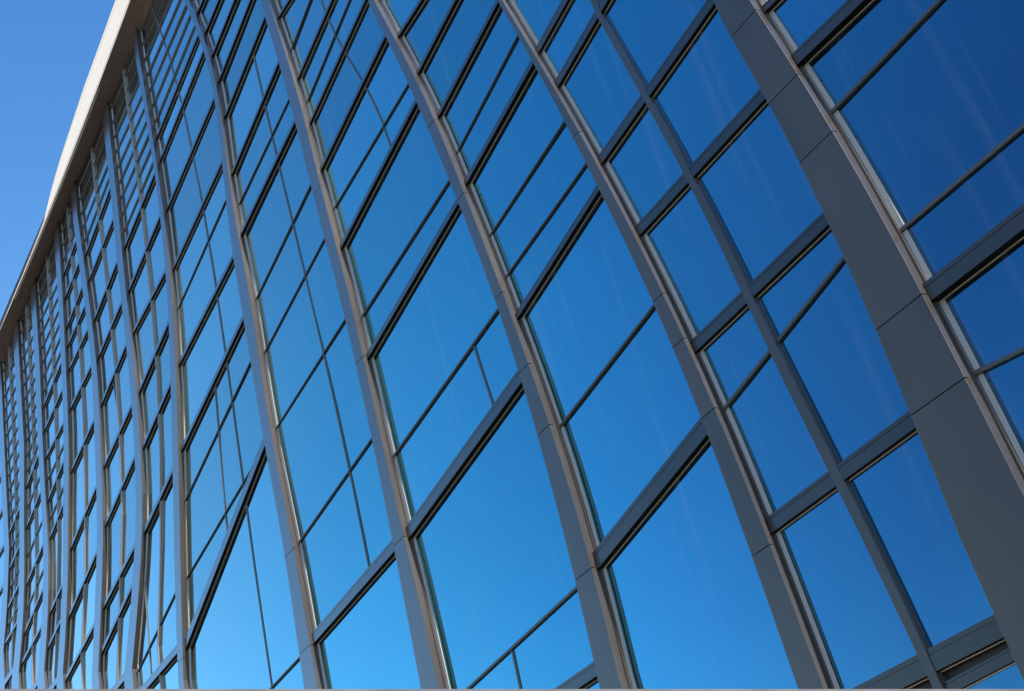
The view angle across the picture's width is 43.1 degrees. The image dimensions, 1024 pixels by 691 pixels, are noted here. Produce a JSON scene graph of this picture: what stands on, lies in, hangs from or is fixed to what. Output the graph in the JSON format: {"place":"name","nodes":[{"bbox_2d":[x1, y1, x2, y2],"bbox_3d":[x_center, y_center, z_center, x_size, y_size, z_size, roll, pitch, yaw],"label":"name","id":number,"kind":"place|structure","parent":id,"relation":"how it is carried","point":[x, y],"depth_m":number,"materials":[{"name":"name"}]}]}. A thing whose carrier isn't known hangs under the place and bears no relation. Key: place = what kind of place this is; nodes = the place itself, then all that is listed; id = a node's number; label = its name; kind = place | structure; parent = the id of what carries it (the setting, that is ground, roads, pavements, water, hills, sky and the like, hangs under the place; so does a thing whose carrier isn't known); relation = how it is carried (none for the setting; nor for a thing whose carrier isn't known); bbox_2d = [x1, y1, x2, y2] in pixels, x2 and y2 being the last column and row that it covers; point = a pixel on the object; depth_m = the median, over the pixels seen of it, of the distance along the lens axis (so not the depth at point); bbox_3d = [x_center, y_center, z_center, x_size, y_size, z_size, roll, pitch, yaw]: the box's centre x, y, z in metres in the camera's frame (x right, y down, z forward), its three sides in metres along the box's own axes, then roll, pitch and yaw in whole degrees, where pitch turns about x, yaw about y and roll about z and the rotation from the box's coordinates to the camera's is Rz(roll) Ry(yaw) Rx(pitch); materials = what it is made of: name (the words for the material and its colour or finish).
{"place":"outdoors","nodes":[
{"label":"outdoors","id":0,"kind":"place"},
{"bbox_2d":[0,0,114,320],"label":"sky","id":1,"kind":"structure","parent":0,"point":[48,48],"materials":[{"name":"blue"}]},
{"bbox_2d":[0,0,1023,688],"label":"office building","id":2,"kind":"structure","parent":0,"point":[510,344],"depth_m":18.02,"materials":[{"name":"grey"}]},
{"bbox_2d":[6,628,16,674],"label":"window","id":3,"kind":"structure","parent":2,"relation":"in","point":[8,647],"depth_m":41.20,"materials":[{"name":"blue glass"}]},
{"bbox_2d":[22,633,40,688],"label":"window","id":4,"kind":"structure","parent":2,"relation":"in","point":[27,667],"depth_m":38.82,"materials":[{"name":"blue glass"}]},
{"bbox_2d":[24,596,42,655],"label":"window","id":5,"kind":"structure","parent":2,"relation":"in","point":[28,638],"depth_m":38.87,"materials":[{"name":"blue glass"}]},
{"bbox_2d":[28,498,41,551],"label":"window","id":6,"kind":"structure","parent":2,"relation":"in","point":[39,512],"depth_m":40.08,"materials":[{"name":"blue glass"}]},
{"bbox_2d":[27,552,42,604],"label":"window","id":7,"kind":"structure","parent":2,"relation":"in","point":[30,588],"depth_m":39.50,"materials":[{"name":"blue glass"}]},
{"bbox_2d":[28,525,42,576],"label":"window","id":8,"kind":"structure","parent":2,"relation":"in","point":[31,558],"depth_m":39.72,"materials":[{"name":"blue glass"}]},
{"bbox_2d":[45,370,61,424],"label":"window","id":9,"kind":"structure","parent":2,"relation":"in","point":[50,404],"depth_m":39.51,"materials":[{"name":"blue glass"}]},
{"bbox_2d":[48,630,59,686],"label":"window","id":10,"kind":"structure","parent":2,"relation":"in","point":[52,651],"depth_m":36.94,"materials":[{"name":"blue glass"}]},
{"bbox_2d":[46,397,62,450],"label":"window","id":11,"kind":"structure","parent":2,"relation":"in","point":[50,433],"depth_m":39.08,"materials":[{"name":"blue glass"}]},
{"bbox_2d":[47,430,63,475],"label":"window","id":12,"kind":"structure","parent":2,"relation":"in","point":[51,459],"depth_m":38.83,"materials":[{"name":"blue glass"}]},
{"bbox_2d":[50,594,61,638],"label":"window","id":13,"kind":"structure","parent":2,"relation":"in","point":[53,617],"depth_m":37.13,"materials":[{"name":"blue glass"}]},
{"bbox_2d":[51,513,62,603],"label":"window","id":14,"kind":"structure","parent":2,"relation":"in","point":[54,540],"depth_m":37.47,"materials":[{"name":"blue glass"}]},
{"bbox_2d":[66,268,81,319],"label":"window","id":15,"kind":"structure","parent":2,"relation":"in","point":[70,301],"depth_m":38.57,"materials":[{"name":"blue glass"}]},
{"bbox_2d":[69,312,86,362],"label":"window","id":16,"kind":"structure","parent":2,"relation":"in","point":[73,347],"depth_m":37.75,"materials":[{"name":"blue glass"}]},
{"bbox_2d":[70,336,90,402],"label":"window","id":17,"kind":"structure","parent":2,"relation":"in","point":[75,379],"depth_m":37.26,"materials":[{"name":"blue glass"}]},
{"bbox_2d":[68,633,93,688],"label":"window","id":18,"kind":"structure","parent":2,"relation":"in","point":[74,682],"depth_m":34.20,"materials":[{"name":"blue glass"}]},
{"bbox_2d":[67,563,95,672],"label":"window","id":19,"kind":"structure","parent":2,"relation":"in","point":[76,620],"depth_m":34.89,"materials":[{"name":"blue glass"}]},
{"bbox_2d":[72,373,93,462],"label":"window","id":20,"kind":"structure","parent":2,"relation":"in","point":[77,418],"depth_m":36.62,"materials":[{"name":"blue glass"}]},
{"bbox_2d":[72,428,95,540],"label":"window","id":21,"kind":"structure","parent":2,"relation":"in","point":[78,474],"depth_m":35.93,"materials":[{"name":"blue glass"}]},
{"bbox_2d":[71,496,96,606],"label":"window","id":22,"kind":"structure","parent":2,"relation":"in","point":[78,551],"depth_m":35.28,"materials":[{"name":"blue glass"}]},
{"bbox_2d":[79,129,104,197],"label":"window","id":23,"kind":"structure","parent":2,"relation":"in","point":[96,151],"depth_m":38.25,"materials":[{"name":"blue"}]},
{"bbox_2d":[80,142,105,210],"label":"window","id":24,"kind":"structure","parent":2,"relation":"in","point":[90,182],"depth_m":38.00,"materials":[{"name":"blue glass"}]},
{"bbox_2d":[81,156,106,223],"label":"window","id":25,"kind":"structure","parent":2,"relation":"in","point":[98,179],"depth_m":37.73,"materials":[{"name":"blue glass"}]},
{"bbox_2d":[83,168,108,238],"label":"window","id":26,"kind":"structure","parent":2,"relation":"in","point":[102,186],"depth_m":37.44,"materials":[{"name":"blue glass"}]},
{"bbox_2d":[85,182,109,248],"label":"window","id":27,"kind":"structure","parent":2,"relation":"in","point":[105,193],"depth_m":37.22,"materials":[{"name":"blue glass"}]},
{"bbox_2d":[87,194,112,274],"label":"window","id":28,"kind":"structure","parent":2,"relation":"in","point":[107,216],"depth_m":36.69,"materials":[{"name":"blue glass"}]},
{"bbox_2d":[91,225,116,312],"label":"window","id":29,"kind":"structure","parent":2,"relation":"in","point":[98,285],"depth_m":36.07,"materials":[{"name":"blue glass"}]},
{"bbox_2d":[96,268,120,350],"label":"window","id":30,"kind":"structure","parent":2,"relation":"in","point":[102,323],"depth_m":35.34,"materials":[{"name":"blue glass"}]},
{"bbox_2d":[100,310,125,395],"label":"window","id":31,"kind":"structure","parent":2,"relation":"in","point":[106,360],"depth_m":34.68,"materials":[{"name":"blue glass"}]},
{"bbox_2d":[103,351,130,458],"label":"window","id":32,"kind":"structure","parent":2,"relation":"in","point":[110,406],"depth_m":33.94,"materials":[{"name":"blue glass"}]},
{"bbox_2d":[103,598,130,688],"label":"window","id":33,"kind":"structure","parent":2,"relation":"in","point":[110,656],"depth_m":32.14,"materials":[{"name":"blue glass"}]},
{"bbox_2d":[104,556,133,641],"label":"window","id":34,"kind":"structure","parent":2,"relation":"in","point":[111,611],"depth_m":32.47,"materials":[{"name":"blue glass"}]},
{"bbox_2d":[106,413,133,515],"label":"window","id":35,"kind":"structure","parent":2,"relation":"in","point":[113,467],"depth_m":33.31,"materials":[{"name":"blue glass"}]},
{"bbox_2d":[106,465,135,596],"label":"window","id":36,"kind":"structure","parent":2,"relation":"in","point":[114,527],"depth_m":32.68,"materials":[{"name":"blue glass"}]},
{"bbox_2d":[111,50,134,104],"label":"window","id":37,"kind":"structure","parent":2,"relation":"in","point":[134,50],"depth_m":35.93,"materials":[{"name":"blue"}]},
{"bbox_2d":[111,57,136,120],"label":"window","id":38,"kind":"structure","parent":2,"relation":"in","point":[133,66],"depth_m":36.05,"materials":[{"name":"blue"}]},
{"bbox_2d":[113,70,138,134],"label":"window","id":39,"kind":"structure","parent":2,"relation":"in","point":[135,80],"depth_m":35.75,"materials":[{"name":"blue glass"}]},
{"bbox_2d":[114,84,141,149],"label":"window","id":40,"kind":"structure","parent":2,"relation":"in","point":[138,93],"depth_m":35.47,"materials":[{"name":"blue glass"}]},
{"bbox_2d":[116,99,143,165],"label":"window","id":41,"kind":"structure","parent":2,"relation":"in","point":[137,114],"depth_m":35.22,"materials":[{"name":"blue glass"}]},
{"bbox_2d":[118,111,145,180],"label":"window","id":42,"kind":"structure","parent":2,"relation":"in","point":[129,150],"depth_m":34.95,"materials":[{"name":"blue glass"}]},
{"bbox_2d":[120,124,147,194],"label":"window","id":43,"kind":"structure","parent":2,"relation":"in","point":[130,167],"depth_m":34.67,"materials":[{"name":"blue glass"}]},
{"bbox_2d":[121,138,149,211],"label":"window","id":44,"kind":"structure","parent":2,"relation":"in","point":[142,158],"depth_m":34.40,"materials":[{"name":"blue glass"}]},
{"bbox_2d":[123,152,152,228],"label":"window","id":45,"kind":"structure","parent":2,"relation":"in","point":[143,175],"depth_m":34.14,"materials":[{"name":"blue glass"}]},
{"bbox_2d":[125,166,153,240],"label":"window","id":46,"kind":"structure","parent":2,"relation":"in","point":[131,221],"depth_m":33.93,"materials":[{"name":"blue glass"}]},
{"bbox_2d":[126,180,159,282],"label":"window","id":47,"kind":"structure","parent":2,"relation":"in","point":[135,249],"depth_m":33.37,"materials":[{"name":"blue glass"}]},
{"bbox_2d":[131,223,164,326],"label":"window","id":48,"kind":"structure","parent":2,"relation":"in","point":[140,294],"depth_m":32.64,"materials":[{"name":"blue glass"}]},
{"bbox_2d":[140,0,160,42],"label":"window","id":49,"kind":"structure","parent":2,"relation":"in","point":[154,7],"depth_m":34.48,"materials":[{"name":"grey glass"}]},
{"bbox_2d":[135,278,167,383],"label":"window","id":50,"kind":"structure","parent":2,"relation":"in","point":[144,335],"depth_m":32.06,"materials":[{"name":"blue glass"}]},
{"bbox_2d":[141,331,169,438],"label":"window","id":51,"kind":"structure","parent":2,"relation":"in","point":[149,394],"depth_m":31.40,"materials":[{"name":"blue glass"}]},
{"bbox_2d":[136,480,176,688],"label":"window","id":52,"kind":"structure","parent":2,"relation":"in","point":[147,663],"depth_m":29.95,"materials":[{"name":"blue glass"}]},
{"bbox_2d":[143,0,169,58],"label":"window","id":53,"kind":"structure","parent":2,"relation":"in","point":[165,3],"depth_m":34.03,"materials":[{"name":"blue"}]},
{"bbox_2d":[145,392,171,519],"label":"window","id":54,"kind":"structure","parent":2,"relation":"in","point":[152,449],"depth_m":30.75,"materials":[{"name":"blue glass"}]},
{"bbox_2d":[145,0,177,72],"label":"window","id":55,"kind":"structure","parent":2,"relation":"in","point":[173,4],"depth_m":33.57,"materials":[{"name":"blue glass"}]},
{"bbox_2d":[151,659,178,688],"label":"window","id":56,"kind":"structure","parent":2,"relation":"in","point":[170,677],"depth_m":28.73,"materials":[{"name":"blue glass"}]},
{"bbox_2d":[148,0,185,88],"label":"window","id":57,"kind":"structure","parent":2,"relation":"in","point":[182,3],"depth_m":33.14,"materials":[{"name":"blue glass"}]},
{"bbox_2d":[150,7,189,103],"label":"window","id":58,"kind":"structure","parent":2,"relation":"in","point":[183,21],"depth_m":32.81,"materials":[{"name":"blue glass"}]},
{"bbox_2d":[153,18,193,118],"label":"window","id":59,"kind":"structure","parent":2,"relation":"in","point":[190,25],"depth_m":32.45,"materials":[{"name":"blue glass"}]},
{"bbox_2d":[156,28,196,131],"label":"window","id":60,"kind":"structure","parent":2,"relation":"in","point":[176,78],"depth_m":32.17,"materials":[{"name":"blue glass"}]},
{"bbox_2d":[158,39,202,154],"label":"window","id":61,"kind":"structure","parent":2,"relation":"in","point":[170,120],"depth_m":31.80,"materials":[{"name":"blue glass"}]},
{"bbox_2d":[162,56,213,203],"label":"window","id":62,"kind":"structure","parent":2,"relation":"in","point":[201,94],"depth_m":31.09,"materials":[{"name":"blue glass"}]},
{"bbox_2d":[169,105,221,261],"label":"window","id":63,"kind":"structure","parent":2,"relation":"in","point":[206,158],"depth_m":30.26,"materials":[{"name":"blue glass"}]},
{"bbox_2d":[175,168,232,354],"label":"window","id":64,"kind":"structure","parent":2,"relation":"in","point":[208,251],"depth_m":29.35,"materials":[{"name":"blue glass"}]},
{"bbox_2d":[200,0,216,27],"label":"window","id":65,"kind":"structure","parent":2,"relation":"in","point":[209,5],"depth_m":30.63,"materials":[{"name":"blue glass"}]},
{"bbox_2d":[181,264,242,438],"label":"window","id":66,"kind":"structure","parent":2,"relation":"in","point":[207,351],"depth_m":28.52,"materials":[{"name":"blue glass"}]},
{"bbox_2d":[208,0,232,48],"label":"window","id":67,"kind":"structure","parent":2,"relation":"in","point":[218,22],"depth_m":29.89,"materials":[{"name":"blue glass"}]},
{"bbox_2d":[184,326,262,629],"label":"window","id":68,"kind":"structure","parent":2,"relation":"in","point":[222,449],"depth_m":27.43,"materials":[{"name":"blue glass"}]},
{"bbox_2d":[215,0,248,74],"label":"window","id":69,"kind":"structure","parent":2,"relation":"in","point":[235,20],"depth_m":29.19,"materials":[{"name":"blue glass"}]},
{"bbox_2d":[221,0,263,108],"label":"window","id":70,"kind":"structure","parent":2,"relation":"in","point":[254,19],"depth_m":28.45,"materials":[{"name":"blue glass"}]},
{"bbox_2d":[189,454,303,688],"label":"window","id":71,"kind":"structure","parent":2,"relation":"in","point":[245,637],"depth_m":25.36,"materials":[{"name":"blue glass"}]},
{"bbox_2d":[227,22,277,165],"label":"window","id":72,"kind":"structure","parent":2,"relation":"in","point":[264,60],"depth_m":27.76,"materials":[{"name":"blue glass"}]},
{"bbox_2d":[234,69,293,226],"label":"window","id":73,"kind":"structure","parent":2,"relation":"in","point":[276,118],"depth_m":26.90,"materials":[{"name":"blue glass"}]},
{"bbox_2d":[281,0,329,72],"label":"window","id":74,"kind":"structure","parent":2,"relation":"in","point":[301,21],"depth_m":25.72,"materials":[{"name":"blue glass"}]},
{"bbox_2d":[244,128,391,627],"bbox_3d":[-3.744,0.244,24.029,0.063,9.415,3.798,6,-36,-33],"label":"window","id":75,"kind":"structure","parent":2,"relation":"in","point":[325,439],"depth_m":23.73,"materials":[{"name":"blue glass"}]},
{"bbox_2d":[300,0,362,116],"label":"window","id":76,"kind":"structure","parent":2,"relation":"in","point":[343,13],"depth_m":24.60,"materials":[{"name":"blue glass"}]},
{"bbox_2d":[313,2,383,161],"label":"window","id":77,"kind":"structure","parent":2,"relation":"in","point":[366,39],"depth_m":23.74,"materials":[{"name":"blue glass"}]},
{"bbox_2d":[317,556,420,688],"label":"window","id":78,"kind":"structure","parent":2,"relation":"in","point":[371,646],"depth_m":21.00,"materials":[{"name":"blue glass"}]},
{"bbox_2d":[324,41,414,238],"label":"window","id":79,"kind":"structure","parent":2,"relation":"in","point":[387,97],"depth_m":22.82,"materials":[{"name":"blue glass"}]},
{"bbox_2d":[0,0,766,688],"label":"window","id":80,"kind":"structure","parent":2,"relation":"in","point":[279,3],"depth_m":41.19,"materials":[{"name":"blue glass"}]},
{"bbox_2d":[382,0,418,30],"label":"window","id":81,"kind":"structure","parent":2,"relation":"in","point":[399,11],"depth_m":22.20,"materials":[{"name":"blue glass"}]},
{"bbox_2d":[345,108,456,348],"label":"window","id":82,"kind":"structure","parent":2,"relation":"in","point":[415,194],"depth_m":21.56,"materials":[{"name":"blue glass"}]},
{"bbox_2d":[402,0,452,66],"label":"window","id":83,"kind":"structure","parent":2,"relation":"in","point":[421,32],"depth_m":21.39,"materials":[{"name":"blue glass"}]},
{"bbox_2d":[372,209,517,521],"bbox_3d":[-1.095,0.241,19.976,0.064,3.794,4.049,6,-36,-33],"label":"window","id":84,"kind":"structure","parent":2,"relation":"in","point":[446,358],"depth_m":19.98,"materials":[{"name":"blue glass"}]},
{"bbox_2d":[422,0,495,109],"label":"window","id":85,"kind":"structure","parent":2,"relation":"in","point":[469,16],"depth_m":20.51,"materials":[{"name":"blue glass"}]},
{"bbox_2d":[442,7,530,175],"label":"window","id":86,"kind":"structure","parent":2,"relation":"in","point":[501,60],"depth_m":19.58,"materials":[{"name":"blue glass"}]},
{"bbox_2d":[413,388,593,688],"bbox_3d":[-0.239,3.169,18.194,0.066,4.035,3.991,6,-36,-33],"label":"window","id":87,"kind":"structure","parent":2,"relation":"in","point":[499,580],"depth_m":18.04,"materials":[{"name":"blue glass"}]},
{"bbox_2d":[470,69,596,308],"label":"window","id":88,"kind":"structure","parent":2,"relation":"in","point":[534,181],"depth_m":18.29,"materials":[{"name":"blue glass"}]},
{"bbox_2d":[510,0,560,44],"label":"window","id":89,"kind":"structure","parent":2,"relation":"in","point":[536,15],"depth_m":18.56,"materials":[{"name":"blue glass"}]},
{"bbox_2d":[542,0,600,77],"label":"window","id":90,"kind":"structure","parent":2,"relation":"in","point":[578,14],"depth_m":17.87,"materials":[{"name":"blue glass"}]},
{"bbox_2d":[522,196,700,545],"bbox_3d":[1.197,0.225,16.473,0.064,4.132,2.856,6,-36,-33],"label":"window","id":91,"kind":"structure","parent":2,"relation":"in","point":[620,394],"depth_m":16.43,"materials":[{"name":"blue glass"}]},
{"bbox_2d":[562,0,706,153],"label":"window","id":92,"kind":"structure","parent":2,"relation":"in","point":[599,87],"depth_m":16.77,"materials":[{"name":"blue glass"}]},
{"bbox_2d":[606,9,759,223],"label":"window","id":93,"kind":"structure","parent":2,"relation":"in","point":[712,81],"depth_m":15.60,"materials":[{"name":"blue glass"}]},
{"bbox_2d":[603,441,797,688],"bbox_3d":[2.110,3.331,14.588,0.031,3.941,2.797,6,-36,-33],"label":"window","id":94,"kind":"structure","parent":2,"relation":"in","point":[691,608],"depth_m":14.74,"materials":[{"name":"blue glass"}]},
{"bbox_2d":[644,103,822,337],"bbox_3d":[2.491,-1.383,14.765,0.031,1.741,2.771,6,-36,-33],"label":"window","id":95,"kind":"structure","parent":2,"relation":"in","point":[762,196],"depth_m":14.71,"materials":[{"name":"blue glass"}]},
{"bbox_2d":[700,229,908,514],"bbox_3d":[3.030,0.306,13.653,0.068,2.270,2.564,6,-36,-33],"label":"window","id":96,"kind":"structure","parent":2,"relation":"in","point":[817,311],"depth_m":13.60,"materials":[{"name":"blue glass"}]},
{"bbox_2d":[770,0,846,50],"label":"window","id":97,"kind":"structure","parent":2,"relation":"in","point":[797,20],"depth_m":14.09,"materials":[{"name":"blue glass"}]},
{"bbox_2d":[776,432,993,688],"bbox_3d":[3.576,2.121,12.542,0.031,1.864,2.383,6,-36,-33],"label":"window","id":98,"kind":"structure","parent":2,"relation":"in","point":[860,634],"depth_m":12.52,"materials":[{"name":"blue glass"}]},
{"bbox_2d":[805,0,1023,278],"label":"window","id":99,"kind":"structure","parent":2,"relation":"in","point":[928,95],"depth_m":12.44,"materials":[{"name":"blue glass"}]},
{"bbox_2d":[940,239,1023,465],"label":"window","id":100,"kind":"structure","parent":2,"relation":"in","point":[986,313],"depth_m":11.65,"materials":[{"name":"blue glass"}]},
{"bbox_2d":[968,664,1023,688],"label":"window","id":101,"kind":"structure","parent":2,"relation":"in","point":[1009,678],"depth_m":11.30,"materials":[{"name":"blue glass"}]}
]}

